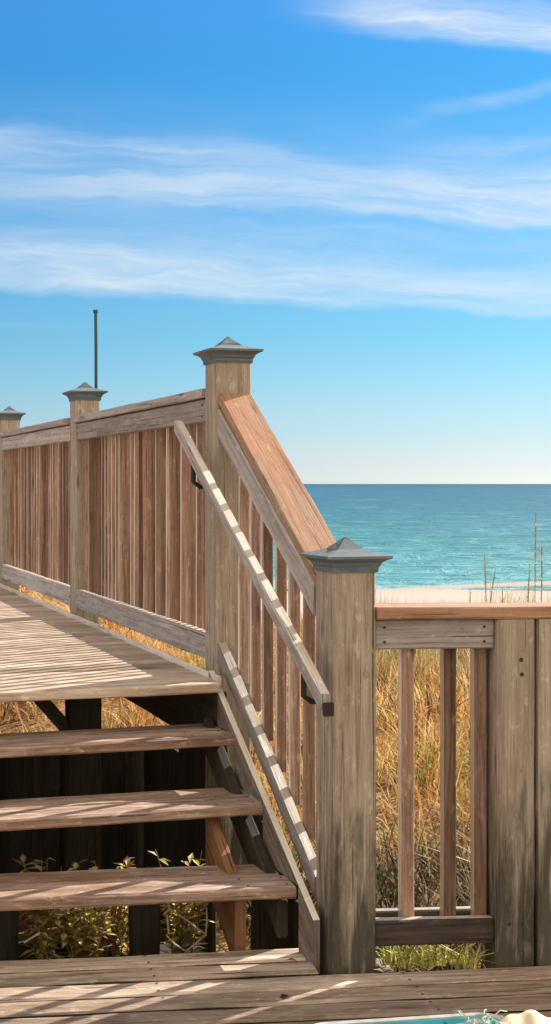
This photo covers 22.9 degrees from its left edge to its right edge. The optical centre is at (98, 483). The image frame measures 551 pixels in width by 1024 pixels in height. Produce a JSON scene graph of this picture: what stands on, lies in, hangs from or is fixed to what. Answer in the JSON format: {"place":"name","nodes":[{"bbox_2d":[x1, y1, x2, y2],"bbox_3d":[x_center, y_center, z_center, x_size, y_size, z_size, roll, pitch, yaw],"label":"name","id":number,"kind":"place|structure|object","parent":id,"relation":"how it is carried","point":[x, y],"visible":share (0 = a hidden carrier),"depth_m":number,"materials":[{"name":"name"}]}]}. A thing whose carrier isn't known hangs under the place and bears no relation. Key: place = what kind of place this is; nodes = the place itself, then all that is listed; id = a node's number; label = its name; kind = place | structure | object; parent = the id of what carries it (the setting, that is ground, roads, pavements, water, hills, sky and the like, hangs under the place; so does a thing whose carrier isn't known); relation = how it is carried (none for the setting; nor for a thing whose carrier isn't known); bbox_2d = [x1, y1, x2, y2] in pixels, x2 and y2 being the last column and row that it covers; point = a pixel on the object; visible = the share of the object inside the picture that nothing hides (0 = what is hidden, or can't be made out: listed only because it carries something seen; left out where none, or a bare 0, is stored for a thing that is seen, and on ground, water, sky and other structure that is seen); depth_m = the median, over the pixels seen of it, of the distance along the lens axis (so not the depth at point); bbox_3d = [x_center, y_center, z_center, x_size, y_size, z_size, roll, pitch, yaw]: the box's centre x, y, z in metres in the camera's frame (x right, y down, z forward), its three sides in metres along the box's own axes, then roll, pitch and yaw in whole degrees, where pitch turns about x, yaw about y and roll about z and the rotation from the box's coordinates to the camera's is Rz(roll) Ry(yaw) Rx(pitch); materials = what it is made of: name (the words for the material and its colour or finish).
{"place":"outdoors","nodes":[
{"label":"outdoors","id":0,"kind":"place"},
{"bbox_2d":[0,586,484,972],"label":"dune grass","id":1,"kind":"structure","parent":0,"point":[429,781],"depth_m":7.95,"materials":[{"name":"yellow plant"}]},
{"bbox_2d":[0,948,550,1023],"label":"deck","id":2,"kind":"structure","parent":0,"point":[242,987],"depth_m":3.88,"materials":[{"name":"brown wood"}]},
{"bbox_2d":[376,945,433,967],"bbox_3d":[0.915,1.448,4.188,0.324,0.105,0.191,0,0,12],"label":"grass tuft","id":3,"kind":"object","parent":2,"relation":"on","point":[385,962],"visible":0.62,"depth_m":4.17,"materials":[{"name":"green plant"}]},
{"bbox_2d":[316,1012,502,1023],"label":"patio table","id":4,"kind":"object","parent":2,"relation":"on","point":[444,1019],"visible":0.66,"depth_m":2.60,"materials":[{"name":"teal paint"}]},
{"bbox_2d":[452,1009,550,1023],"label":"crumpled towel","id":5,"kind":"object","parent":4,"relation":"on","point":[530,1017],"visible":1,"depth_m":2.57,"materials":[{"name":"beige fabric"}]},
{"bbox_2d":[376,945,449,969],"bbox_3d":[0.924,1.454,4.150,0.215,0.092,0.307,0,0,-44],"label":"grass tuft","id":6,"kind":"object","parent":2,"relation":"on","point":[400,962],"visible":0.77,"depth_m":4.16,"materials":[{"name":"green plant"}]},
{"bbox_2d":[394,945,449,966],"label":"grass tuft","id":7,"kind":"object","parent":2,"relation":"on","point":[417,960],"visible":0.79,"depth_m":4.17,"materials":[{"name":"green plant"}]},
{"bbox_2d":[411,944,469,965],"bbox_3d":[1.066,1.451,4.165,0.214,0.098,0.260,0,0,6],"label":"grass tuft","id":8,"kind":"object","parent":2,"relation":"on","point":[437,958],"visible":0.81,"depth_m":4.17,"materials":[{"name":"green plant"}]},
{"bbox_2d":[429,943,482,965],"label":"grass tuft","id":9,"kind":"object","parent":2,"relation":"on","point":[451,956],"visible":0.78,"depth_m":4.17,"materials":[{"name":"green plant"}]},
{"bbox_2d":[376,602,550,967],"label":"deck railing","id":10,"kind":"object","parent":2,"relation":"on","point":[505,916],"visible":0.95,"depth_m":4.11,"materials":[{"name":"brown wood"}]},
{"bbox_2d":[441,943,497,969],"bbox_3d":[1.138,1.446,4.135,0.334,0.109,0.196,0,0,13],"label":"grass tuft","id":11,"kind":"object","parent":2,"relation":"on","point":[468,963],"visible":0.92,"depth_m":4.15,"materials":[{"name":"green plant"}]},
{"bbox_2d":[0,580,550,971],"bbox_3d":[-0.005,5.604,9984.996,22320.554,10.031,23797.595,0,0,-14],"label":"dune ground","id":12,"kind":"structure","parent":0,"point":[431,594],"depth_m":9.82,"materials":[{"name":"beige sand"}]},
{"bbox_2d":[19,940,196,959],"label":"litter bank","id":13,"kind":"structure","parent":12,"relation":"on","point":[22,949],"depth_m":4.64,"materials":[{"name":"brown plant"}]},
{"bbox_2d":[11,854,86,959],"bbox_3d":[-0.185,1.472,4.554,0.269,0.380,0.273,0,0,-44],"label":"leafy weed","id":14,"kind":"object","parent":13,"relation":"on","point":[42,941],"visible":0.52,"depth_m":4.55,"materials":[{"name":"green plant"}]},
{"bbox_2d":[37,863,117,958],"bbox_3d":[-0.056,1.489,4.550,0.329,0.348,0.306,0,0,-14],"label":"leafy weed","id":15,"kind":"object","parent":13,"relation":"on","point":[82,944],"visible":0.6,"depth_m":4.52,"materials":[{"name":"green plant"}]},
{"bbox_2d":[89,856,135,956],"bbox_3d":[0.073,1.486,4.652,0.281,0.351,0.267,0,0,-14],"label":"leafy weed","id":16,"kind":"object","parent":13,"relation":"on","point":[120,921],"visible":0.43,"depth_m":4.64,"materials":[{"name":"green plant"}]},
{"bbox_2d":[149,849,217,953],"bbox_3d":[0.294,1.468,4.707,0.260,0.367,0.299,0,0,-14],"label":"leafy weed","id":17,"kind":"object","parent":13,"relation":"on","point":[183,935],"visible":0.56,"depth_m":4.66,"materials":[{"name":"green plant"}]},
{"bbox_2d":[0,583,226,941],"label":"boardwalk","id":18,"kind":"structure","parent":12,"relation":"on","point":[81,667],"depth_m":5.22,"materials":[{"name":"beige wood"}]},
{"bbox_2d":[0,337,263,864],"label":"boardwalk railing","id":19,"kind":"object","parent":18,"relation":"attached to","point":[110,514],"visible":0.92,"depth_m":6.37,"materials":[{"name":"brown wood"}]},
{"bbox_2d":[93,310,97,388],"bbox_3d":[-0.015,-0.359,7.602,0.029,1.258,0.030,0,0,-14],"label":"slim mast","id":20,"kind":"object","parent":19,"relation":"attached to","point":[95,312],"visible":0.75,"depth_m":7.59,"materials":[{"name":"grey metal"}]},
{"bbox_2d":[24,907,227,951],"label":"bent reeds","id":21,"kind":"object","parent":12,"relation":"on","point":[169,938],"visible":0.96,"depth_m":4.42,"materials":[{"name":"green plant"}]},
{"bbox_2d":[0,671,319,973],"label":"wooden stairs","id":22,"kind":"structure","parent":12,"relation":"on","point":[224,883],"depth_m":4.41,"materials":[{"name":"brown wood"}]},
{"bbox_2d":[217,393,392,974],"bbox_3d":[0.650,0.583,4.585,0.214,1.873,1.142,0,0,-14],"label":"stair railing","id":23,"kind":"object","parent":22,"relation":"attached to","point":[331,579],"visible":0.95,"depth_m":4.24,"materials":[{"name":"brown wood"}]},
{"bbox_2d":[174,420,333,716],"bbox_3d":[0.530,0.221,4.627,0.113,0.946,1.449,0,0,-14],"label":"handrail","id":24,"kind":"object","parent":23,"relation":"attached to","point":[311,678],"visible":1,"depth_m":4.43,"materials":[{"name":"grey wood"}]},
{"bbox_2d":[0,747,320,974],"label":"plank skirting","id":25,"kind":"object","parent":12,"relation":"on","point":[175,843],"visible":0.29,"depth_m":6.12,"materials":[{"name":"brown wood"}]},
{"bbox_2d":[315,878,468,971],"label":"grass","id":26,"kind":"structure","parent":12,"relation":"on","point":[406,970],"depth_m":4.93,"materials":[{"name":"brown plant"}]},
{"bbox_2d":[381,862,461,971],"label":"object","id":27,"kind":"object","parent":12,"relation":"on","point":[433,969],"visible":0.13,"depth_m":4.97,"materials":[{"name":"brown plant"}]},
{"bbox_2d":[391,884,482,971],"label":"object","id":28,"kind":"object","parent":12,"relation":"on","point":[424,969],"visible":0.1,"depth_m":4.88,"materials":[{"name":"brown plant"}]},
{"bbox_2d":[425,592,471,704],"bbox_3d":[2.862,1.282,10.057,0.591,0.956,0.763,0,0,-14],"label":"sea oat","id":29,"kind":"object","parent":12,"relation":"on","point":[469,663],"visible":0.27,"depth_m":10.20,"materials":[{"name":"beige plant"}]},
{"bbox_2d":[459,568,495,680],"bbox_3d":[2.742,1.189,9.815,0.765,1.130,0.672,0,0,36],"label":"sea oat","id":30,"kind":"object","parent":12,"relation":"on","point":[490,598],"visible":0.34,"depth_m":9.92,"materials":[{"name":"beige plant"}]},
{"bbox_2d":[465,554,522,658],"bbox_3d":[2.660,1.123,9.307,0.511,1.246,0.963,0,0,23],"label":"sea oat","id":31,"kind":"object","parent":12,"relation":"on","point":[484,568],"visible":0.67,"depth_m":9.49,"materials":[{"name":"beige plant"}]},
{"bbox_2d":[475,513,537,602],"bbox_3d":[2.732,0.981,8.162,0.861,1.608,0.904,0,0,-14],"label":"sea oat","id":32,"kind":"object","parent":12,"relation":"on","point":[535,581],"visible":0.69,"depth_m":8.20,"materials":[{"name":"beige plant"}]},
{"bbox_2d":[526,564,531,601],"bbox_3d":[3.014,1.150,9.034,0.989,1.219,0.636,0,0,2],"label":"sea oat","id":33,"kind":"object","parent":12,"relation":"on","point":[528,583],"visible":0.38,"depth_m":9.00,"materials":[{"name":"beige plant"}]},
{"bbox_2d":[538,543,544,601],"bbox_3d":[2.771,1.069,8.662,0.900,1.410,0.730,0,0,-3],"label":"sea oat","id":34,"kind":"object","parent":12,"relation":"on","point":[542,558],"visible":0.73,"depth_m":8.60,"materials":[{"name":"beige plant"}]},
{"bbox_2d":[0,0,550,483],"label":"sky","id":35,"kind":"structure","parent":0,"point":[356,194],"materials":[{"name":"blue"}]},
{"bbox_2d":[261,484,550,589],"bbox_3d":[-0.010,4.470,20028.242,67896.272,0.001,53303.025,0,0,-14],"label":"sea water","id":36,"kind":"structure","parent":0,"point":[424,535],"depth_m":133.92,"materials":[{"name":"teal liquid"}]},
{"bbox_2d":[376,579,550,689],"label":"crest grass","id":37,"kind":"structure","parent":0,"point":[419,654],"depth_m":12.08,"materials":[{"name":"yellow plant"}]}
]}

